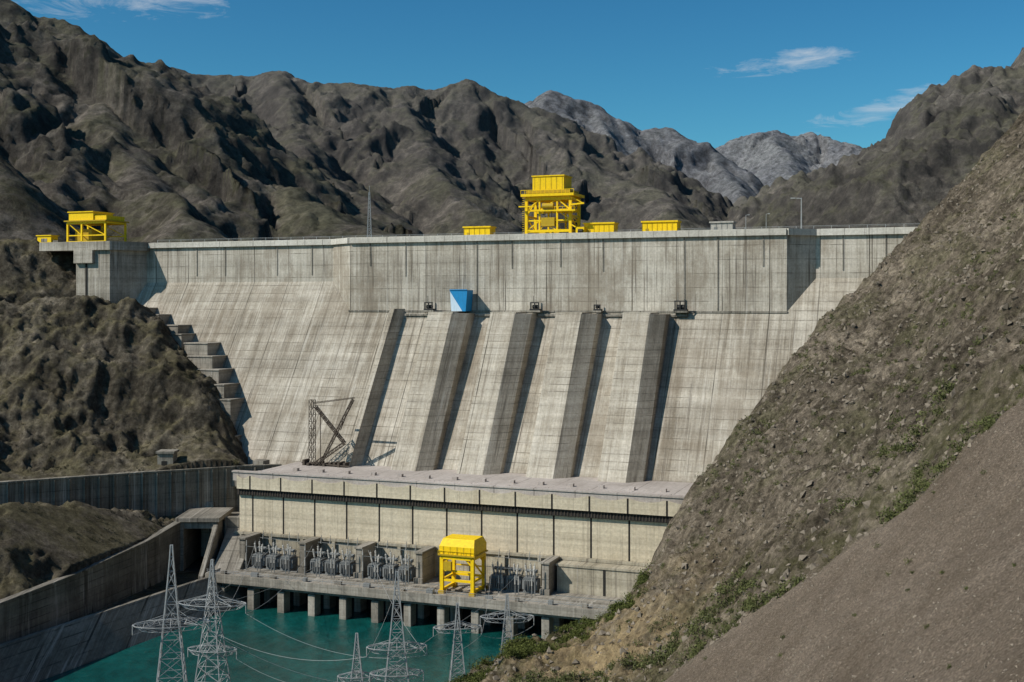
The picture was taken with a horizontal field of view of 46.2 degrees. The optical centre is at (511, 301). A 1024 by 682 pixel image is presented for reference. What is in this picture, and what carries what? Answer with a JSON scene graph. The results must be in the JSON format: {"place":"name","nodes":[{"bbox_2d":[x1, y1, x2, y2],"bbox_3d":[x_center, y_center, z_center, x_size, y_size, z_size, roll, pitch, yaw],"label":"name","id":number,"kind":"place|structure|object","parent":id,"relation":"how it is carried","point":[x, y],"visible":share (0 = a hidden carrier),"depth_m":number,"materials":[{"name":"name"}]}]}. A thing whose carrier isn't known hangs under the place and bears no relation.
{"place":"outdoors","nodes":[
{"label":"outdoors","id":0,"kind":"place"},
{"bbox_2d":[0,238,247,620],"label":"river bank","id":1,"kind":"structure","parent":0,"point":[48,545],"depth_m":407.34,"materials":[{"name":"brown stone"}]},
{"bbox_2d":[0,521,180,643],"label":"channel wall","id":2,"kind":"structure","parent":1,"relation":"on","point":[116,577],"depth_m":317.37,"materials":[{"name":"concrete"}]},
{"bbox_2d":[0,252,240,557],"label":"bank shrubs","id":3,"kind":"object","parent":1,"relation":"on","point":[72,355],"visible":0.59,"depth_m":409.26,"materials":[{"name":"green plant"}]},
{"bbox_2d":[0,577,247,681],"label":"river revetment","id":4,"kind":"object","parent":1,"relation":"on","point":[41,655],"visible":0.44,"depth_m":300.44,"materials":[{"name":"concrete"}]},
{"bbox_2d":[0,464,281,519],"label":"retaining wall","id":5,"kind":"structure","parent":1,"relation":"on","point":[162,493],"depth_m":376.73,"materials":[{"name":"concrete"}]},
{"bbox_2d":[155,449,178,465],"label":"concrete hut","id":6,"kind":"object","parent":1,"relation":"on","point":[166,457],"visible":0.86,"depth_m":384.00,"materials":[{"name":"grey concrete"}]},
{"bbox_2d":[175,502,244,578],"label":"outlet portal","id":7,"kind":"object","parent":1,"relation":"on","point":[222,550],"visible":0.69,"depth_m":366.39,"materials":[{"name":"concrete"}]},
{"bbox_2d":[201,459,269,556],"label":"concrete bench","id":8,"kind":"object","parent":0,"point":[205,535],"visible":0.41,"depth_m":376.65,"materials":[{"name":"grey concrete"}]},
{"bbox_2d":[39,598,554,681],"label":"river water","id":9,"kind":"structure","parent":0,"point":[328,629],"depth_m":302.72,"materials":[{"name":"teal liquid"}]},
{"bbox_2d":[39,223,919,482],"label":"concrete dam","id":10,"kind":"structure","parent":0,"point":[637,379],"depth_m":398.86,"materials":[{"name":"grey concrete"}]},
{"bbox_2d":[36,235,62,241],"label":"machinery shed","id":11,"kind":"structure","parent":10,"relation":"on","point":[47,238],"depth_m":489.89,"materials":[{"name":"yellow paint"}]},
{"bbox_2d":[64,211,128,241],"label":"gantry crane","id":12,"kind":"object","parent":10,"relation":"on","point":[88,219],"visible":0.83,"depth_m":479.52,"materials":[{"name":"yellow paint"}]},
{"bbox_2d":[367,186,371,236],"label":"radio mast","id":13,"kind":"object","parent":10,"relation":"on","point":[369,202],"visible":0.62,"depth_m":449.64,"materials":[{"name":"metal"}]},
{"bbox_2d":[423,296,436,311],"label":"hoist winch","id":14,"kind":"object","parent":10,"relation":"on","point":[429,308],"visible":1,"depth_m":420.42,"materials":[{"name":"black metal"}]},
{"bbox_2d":[450,289,472,310],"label":"blue sheet housing","id":15,"kind":"object","parent":10,"relation":"on","point":[461,299],"visible":1,"depth_m":412.87,"materials":[{"name":"blue metal"}]},
{"bbox_2d":[463,226,495,234],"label":"winch house","id":16,"kind":"structure","parent":10,"relation":"on","point":[478,230],"depth_m":424.83,"materials":[{"name":"yellow paint"}]},
{"bbox_2d":[529,296,542,311],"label":"hoist winch","id":17,"kind":"object","parent":10,"relation":"on","point":[535,308],"visible":1,"depth_m":406.47,"materials":[{"name":"black metal"}]},
{"bbox_2d":[519,174,584,233],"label":"gantry crane","id":18,"kind":"object","parent":10,"relation":"on","point":[548,191],"visible":0.93,"depth_m":413.85,"materials":[{"name":"yellow paint"}]},
{"bbox_2d":[572,224,585,232],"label":"hoist winch","id":19,"kind":"object","parent":10,"relation":"on","point":[580,229],"visible":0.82,"depth_m":409.01,"materials":[{"name":"yellow paint"}]},
{"bbox_2d":[593,300,602,311],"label":"hoist winch","id":20,"kind":"object","parent":10,"relation":"on","point":[597,307],"visible":1,"depth_m":398.49,"materials":[{"name":"black metal"}]},
{"bbox_2d":[583,222,618,231],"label":"winch house","id":21,"kind":"structure","parent":10,"relation":"on","point":[602,227],"depth_m":408.95,"materials":[{"name":"yellow paint"}]},
{"bbox_2d":[641,220,681,230],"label":"winch house","id":22,"kind":"structure","parent":10,"relation":"on","point":[669,225],"depth_m":401.44,"materials":[{"name":"yellow paint"}]},
{"bbox_2d":[673,292,688,312],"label":"hoist winch","id":23,"kind":"object","parent":10,"relation":"on","point":[681,308],"visible":1,"depth_m":388.72,"materials":[{"name":"black metal"}]},
{"bbox_2d":[709,221,736,229],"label":"concrete cabin","id":24,"kind":"object","parent":10,"relation":"on","point":[719,225],"visible":0.65,"depth_m":394.14,"materials":[{"name":"white concrete"}]},
{"bbox_2d":[791,198,801,228],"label":"street lamp","id":25,"kind":"object","parent":10,"relation":"on","point":[801,210],"visible":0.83,"depth_m":386.71,"materials":[{"name":"metal"}]},
{"bbox_2d":[0,0,1023,242],"bbox_3d":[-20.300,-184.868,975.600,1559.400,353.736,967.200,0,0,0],"label":"mountain range","id":26,"kind":"structure","parent":0,"point":[160,150],"depth_m":884.64,"materials":[{"name":"grey stone"}]},
{"bbox_2d":[11,0,1023,147],"label":"sky","id":27,"kind":"structure","parent":0,"point":[715,72],"materials":[{"name":"blue"}]},
{"bbox_2d":[525,90,862,203],"bbox_3d":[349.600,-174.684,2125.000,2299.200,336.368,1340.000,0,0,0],"label":"mountain range","id":28,"kind":"structure","parent":0,"point":[735,169],"depth_m":1676.16,"materials":[{"name":"grey stone"}]},
{"bbox_2d":[463,111,1023,681],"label":"rocky hillside","id":29,"kind":"structure","parent":0,"point":[989,381],"depth_m":187.08,"materials":[{"name":"brown stone"}]},
{"bbox_2d":[132,544,210,681],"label":"transmission pylon","id":30,"kind":"object","parent":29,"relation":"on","point":[180,639],"visible":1,"depth_m":214.41,"materials":[{"name":"grey metal"}]},
{"bbox_2d":[179,559,245,681],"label":"transmission pylon","id":31,"kind":"object","parent":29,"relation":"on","point":[209,587],"visible":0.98,"depth_m":234.57,"materials":[{"name":"grey metal"}]},
{"bbox_2d":[337,633,375,681],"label":"transmission pylon","id":32,"kind":"object","parent":29,"relation":"on","point":[356,677],"visible":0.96,"depth_m":227.46,"materials":[{"name":"grey metal"}]},
{"bbox_2d":[134,542,533,681],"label":"power lines","id":33,"kind":"object","parent":32,"relation":"attached to","point":[321,648],"visible":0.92,"depth_m":235.74,"materials":[{"name":"grey metal"}]},
{"bbox_2d":[366,571,426,681],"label":"transmission pylon","id":34,"kind":"object","parent":29,"relation":"on","point":[386,670],"visible":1,"depth_m":224.36,"materials":[{"name":"grey metal"}]},
{"bbox_2d":[205,564,626,638],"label":"tailrace deck","id":35,"kind":"structure","parent":29,"relation":"on","point":[555,608],"depth_m":329.36,"materials":[{"name":"concrete"}]},
{"bbox_2d":[238,532,261,567],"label":"fire wall","id":36,"kind":"structure","parent":35,"relation":"on","point":[250,538],"depth_m":358.72,"materials":[{"name":"concrete"}]},
{"bbox_2d":[245,530,298,573],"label":"power transformer","id":37,"kind":"object","parent":35,"relation":"on","point":[275,560],"visible":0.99,"depth_m":353.81,"materials":[{"name":"metal"}]},
{"bbox_2d":[297,537,320,572],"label":"fire wall","id":38,"kind":"structure","parent":35,"relation":"on","point":[311,543],"depth_m":351.41,"materials":[{"name":"concrete"}]},
{"bbox_2d":[304,535,357,578],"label":"power transformer","id":39,"kind":"object","parent":35,"relation":"on","point":[334,565],"visible":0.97,"depth_m":346.71,"materials":[{"name":"metal"}]},
{"bbox_2d":[353,541,375,577],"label":"fire wall","id":40,"kind":"structure","parent":35,"relation":"on","point":[367,547],"depth_m":344.66,"materials":[{"name":"concrete"}]},
{"bbox_2d":[362,539,415,584],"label":"power transformer","id":41,"kind":"object","parent":35,"relation":"on","point":[388,570],"visible":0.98,"depth_m":340.47,"materials":[{"name":"metal"}]},
{"bbox_2d":[413,546,435,583],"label":"fire wall","id":42,"kind":"structure","parent":35,"relation":"on","point":[425,564],"depth_m":338.46,"materials":[{"name":"concrete"}]},
{"bbox_2d":[438,534,487,596],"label":"gantry crane","id":43,"kind":"object","parent":35,"relation":"on","point":[466,548],"visible":0.98,"depth_m":324.69,"materials":[{"name":"yellow paint"}]},
{"bbox_2d":[484,549,540,595],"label":"power transformer","id":44,"kind":"object","parent":35,"relation":"on","point":[527,583],"visible":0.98,"depth_m":327.04,"materials":[{"name":"metal"}]},
{"bbox_2d":[540,556,559,595],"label":"fire wall","id":45,"kind":"structure","parent":35,"relation":"on","point":[549,576],"depth_m":324.21,"materials":[{"name":"concrete"}]},
{"bbox_2d":[433,603,481,680],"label":"transmission pylon","id":46,"kind":"object","parent":29,"relation":"on","point":[456,634],"visible":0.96,"depth_m":239.53,"materials":[{"name":"grey metal"}]},
{"bbox_2d":[232,462,692,597],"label":"powerhouse","id":47,"kind":"structure","parent":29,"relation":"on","point":[600,538],"depth_m":344.15,"materials":[{"name":"concrete"}]},
{"bbox_2d":[301,397,354,467],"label":"derrick crane","id":48,"kind":"object","parent":47,"relation":"on","point":[321,462],"visible":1,"depth_m":393.20,"materials":[{"name":"metal"}]},
{"bbox_2d":[480,594,533,652],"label":"transmission pylon","id":49,"kind":"object","parent":29,"relation":"on","point":[506,612],"visible":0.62,"depth_m":245.58,"materials":[{"name":"grey metal"}]},
{"bbox_2d":[444,564,650,681],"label":"green bushes","id":50,"kind":"object","parent":29,"relation":"on","point":[525,646],"visible":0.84,"depth_m":235.77,"materials":[{"name":"green plant"}]},
{"bbox_2d":[471,126,1023,681],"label":"scattered rocks","id":51,"kind":"object","parent":29,"relation":"on","point":[801,504],"visible":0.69,"depth_m":228.90,"materials":[{"name":"stone"}]},
{"bbox_2d":[480,117,1023,681],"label":"hillside shrubs","id":52,"kind":"object","parent":29,"relation":"on","point":[834,425],"visible":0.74,"depth_m":233.08,"materials":[{"name":"green plant"}]},
{"bbox_2d":[507,336,1023,681],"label":"gully shrubs","id":53,"kind":"object","parent":29,"relation":"on","point":[780,591],"visible":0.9,"depth_m":180.75,"materials":[{"name":"green plant"}]},
{"bbox_2d":[616,187,1023,671],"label":"grass tufts","id":54,"kind":"object","parent":29,"relation":"on","point":[852,374],"visible":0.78,"depth_m":242.11,"materials":[{"name":"green plant"}]},
{"bbox_2d":[663,399,1023,681],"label":"gravel stones","id":55,"kind":"object","parent":29,"relation":"on","point":[1018,598],"visible":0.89,"depth_m":130.70,"materials":[{"name":"gravel"}]},
{"bbox_2d":[702,469,1015,669],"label":"gravel tufts","id":56,"kind":"object","parent":29,"relation":"on","point":[940,572],"visible":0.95,"depth_m":134.62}
]}

